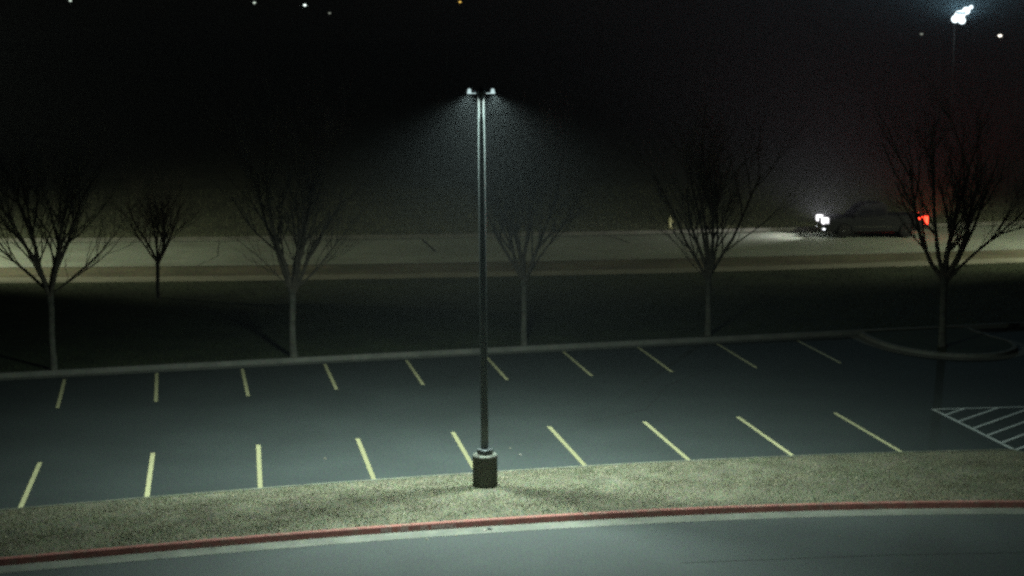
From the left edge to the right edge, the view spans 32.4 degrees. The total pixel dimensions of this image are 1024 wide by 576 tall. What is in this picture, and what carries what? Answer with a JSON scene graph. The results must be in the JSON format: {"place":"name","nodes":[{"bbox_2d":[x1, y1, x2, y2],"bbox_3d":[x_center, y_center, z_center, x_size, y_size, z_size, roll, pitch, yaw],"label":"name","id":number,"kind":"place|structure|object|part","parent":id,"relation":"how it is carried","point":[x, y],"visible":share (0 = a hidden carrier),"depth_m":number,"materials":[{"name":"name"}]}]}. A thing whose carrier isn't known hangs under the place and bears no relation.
{"place":"outdoors","nodes":[
{"label":"outdoors","id":0,"kind":"place"},
{"bbox_2d":[0,50,1023,237],"bbox_3d":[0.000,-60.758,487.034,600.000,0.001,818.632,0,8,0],"label":"grass","id":1,"kind":"structure","parent":0,"point":[140,88],"depth_m":206.23,"materials":[{"name":"black"}]},
{"bbox_2d":[241,1,256,117],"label":"street lamp","id":2,"kind":"object","parent":1,"relation":"on","point":[254,2],"visible":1,"depth_m":218.22,"materials":[{"name":"metal"}]},
{"bbox_2d":[291,3,307,119],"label":"street lamp","id":3,"kind":"object","parent":1,"relation":"on","point":[304,4],"visible":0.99,"depth_m":213.20,"materials":[{"name":"metal"}]},
{"bbox_2d":[317,11,331,113],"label":"street lamp","id":4,"kind":"object","parent":1,"relation":"on","point":[318,61],"visible":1,"depth_m":228.10,"materials":[{"name":"metal"}]},
{"bbox_2d":[446,0,462,119],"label":"street lamp","id":5,"kind":"object","parent":1,"relation":"on","point":[447,60],"visible":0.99,"depth_m":213.20,"materials":[{"name":"metal"}]},
{"bbox_2d":[0,178,1023,237],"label":"roadside grass","id":6,"kind":"structure","parent":1,"relation":"on","point":[446,232],"depth_m":105.85,"materials":[{"name":"green plant"}]},
{"bbox_2d":[917,31,940,158],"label":"street lamp","id":7,"kind":"object","parent":1,"relation":"on","point":[937,115],"visible":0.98,"depth_m":148.98,"materials":[{"name":"metal"}]},
{"bbox_2d":[948,5,972,164],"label":"street lamp","id":8,"kind":"object","parent":1,"relation":"on","point":[959,15],"visible":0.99,"depth_m":140.20,"materials":[{"name":"metal"}]},
{"bbox_2d":[996,33,1019,158],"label":"street lamp","id":9,"kind":"object","parent":1,"relation":"on","point":[1015,113],"visible":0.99,"depth_m":149.15,"materials":[{"name":"metal"}]},
{"bbox_2d":[0,327,1023,508],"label":"parking lot","id":10,"kind":"structure","parent":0,"point":[74,439],"depth_m":51.57,"materials":[{"name":"grey asphalt"}]},
{"bbox_2d":[0,335,849,380],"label":"gutter pan","id":11,"kind":"object","parent":10,"relation":"on","point":[295,363],"visible":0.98,"depth_m":60.45,"materials":[{"name":"concrete"}]},
{"bbox_2d":[848,326,1023,359],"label":"island kerb","id":12,"kind":"structure","parent":10,"relation":"on","point":[881,344],"depth_m":61.33,"materials":[{"name":"concrete"}]},
{"bbox_2d":[859,327,1017,354],"bbox_3d":[15.437,1.912,63.303,4.653,0.095,5.990,-2,9,-14],"label":"parking lot island","id":13,"kind":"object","parent":10,"relation":"on","point":[962,340],"visible":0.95,"depth_m":63.16,"materials":[{"name":"green plant"}]},
{"bbox_2d":[853,52,1023,346],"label":"bare tree","id":14,"kind":"object","parent":13,"relation":"on","point":[946,273],"visible":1,"depth_m":61.00,"materials":[{"name":"brown plant"}]},
{"bbox_2d":[0,263,1023,372],"bbox_3d":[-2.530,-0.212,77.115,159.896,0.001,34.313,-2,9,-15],"label":"lawn","id":15,"kind":"structure","parent":0,"point":[152,334],"depth_m":69.41,"materials":[{"name":"green plant"}]},
{"bbox_2d":[0,93,179,369],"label":"bare tree","id":16,"kind":"object","parent":15,"relation":"on","point":[35,258],"visible":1,"depth_m":56.54,"materials":[{"name":"brown plant"}]},
{"bbox_2d":[100,162,204,297],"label":"bare tree","id":17,"kind":"object","parent":15,"relation":"on","point":[158,257],"visible":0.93,"depth_m":72.50,"materials":[{"name":"brown plant"}]},
{"bbox_2d":[182,49,406,357],"bbox_3d":[-7.002,-2.962,58.661,7.007,10.903,5.686,7,11,39],"label":"bare tree","id":18,"kind":"object","parent":15,"relation":"on","point":[293,283],"visible":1,"depth_m":58.79,"materials":[{"name":"brown plant"}]},
{"bbox_2d":[427,77,632,345],"bbox_3d":[0.258,-2.707,61.456,7.124,9.582,6.941,-5,10,-28],"label":"bare tree","id":19,"kind":"object","parent":15,"relation":"on","point":[514,227],"visible":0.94,"depth_m":60.91,"materials":[{"name":"brown plant"}]},
{"bbox_2d":[606,46,816,335],"bbox_3d":[7.310,-3.481,63.106,7.970,10.634,6.046,0,8,0],"label":"bare tree","id":20,"kind":"object","parent":15,"relation":"on","point":[710,265],"visible":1,"depth_m":63.01,"materials":[{"name":"brown plant"}]},
{"bbox_2d":[0,514,1023,575],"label":"road","id":21,"kind":"structure","parent":0,"point":[950,545],"depth_m":37.92,"materials":[{"name":"grey asphalt"}]},
{"bbox_2d":[0,450,1023,556],"bbox_3d":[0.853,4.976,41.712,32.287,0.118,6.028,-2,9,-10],"label":"dry grass","id":22,"kind":"structure","parent":0,"point":[502,501],"depth_m":41.90,"materials":[{"name":"plant"}]},
{"bbox_2d":[467,88,497,488],"bbox_3d":[-0.706,0.114,42.199,0.707,9.780,0.622,0,8,0],"label":"lamp post","id":23,"kind":"object","parent":22,"relation":"on","point":[485,476],"visible":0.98,"depth_m":42.26,"materials":[{"name":"metal"}]},
{"bbox_2d":[0,450,1022,552],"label":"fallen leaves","id":24,"kind":"object","parent":22,"relation":"on","point":[504,501],"visible":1,"depth_m":41.91,"materials":[{"name":"brown plant"}]},
{"bbox_2d":[0,224,1023,266],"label":"road","id":25,"kind":"structure","parent":0,"point":[466,249],"depth_m":90.21,"materials":[{"name":"grey asphalt"}]},
{"bbox_2d":[816,201,927,237],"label":"pickup truck","id":26,"kind":"object","parent":25,"relation":"on","point":[867,216],"visible":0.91,"depth_m":94.63,"materials":[{"name":"paint"}]},
{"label":"window","id":27,"kind":"part","parent":26,"relation":"part of","materials":[{"name":"black glass"}]},
{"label":"window","id":28,"kind":"part","parent":26,"relation":"part of","materials":[{"name":"black glass"}]},
{"bbox_2d":[0,250,1023,276],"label":"roadside verge","id":29,"kind":"structure","parent":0,"point":[431,267],"depth_m":82.47,"materials":[{"name":"green plant"}]},
{"bbox_2d":[0,42,1023,282],"bbox_3d":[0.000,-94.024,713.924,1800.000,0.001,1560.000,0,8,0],"label":"ground","id":30,"kind":"structure","parent":0,"point":[509,45],"depth_m":1088.60,"materials":[{"name":"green plant"}]},
{"bbox_2d":[0,500,1023,565],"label":"red kerb","id":31,"kind":"structure","parent":30,"relation":"on","point":[207,543],"depth_m":40.01,"materials":[{"name":"paint"}]},
{"bbox_2d":[0,508,1023,573],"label":"gutter","id":32,"kind":"object","parent":30,"relation":"on","point":[384,537],"visible":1,"depth_m":39.69,"materials":[{"name":"concrete"}]},
{"bbox_2d":[0,322,1023,377],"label":"lawn kerb","id":33,"kind":"structure","parent":30,"relation":"on","point":[413,353],"depth_m":61.11,"materials":[{"name":"concrete"}]},
{"bbox_2d":[0,221,1023,241],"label":"road kerb","id":34,"kind":"structure","parent":30,"relation":"on","point":[473,234],"depth_m":95.11,"materials":[{"name":"concrete"}]},
{"bbox_2d":[0,449,1023,510],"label":"lot kerb","id":35,"kind":"structure","parent":30,"relation":"on","point":[497,472],"depth_m":44.33,"materials":[{"name":"grey concrete"}]},
{"bbox_2d":[0,249,1023,267],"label":"road kerb","id":36,"kind":"structure","parent":30,"relation":"on","point":[506,261],"depth_m":83.87,"materials":[{"name":"concrete"}]},
{"bbox_2d":[0,257,1023,282],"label":"path","id":37,"kind":"structure","parent":0,"point":[448,275],"depth_m":79.75,"materials":[{"name":"concrete"}]},
{"bbox_2d":[0,0,1023,41],"label":"sky","id":38,"kind":"structure","parent":0,"point":[20,20],"materials":[{"name":"black"}]}
]}

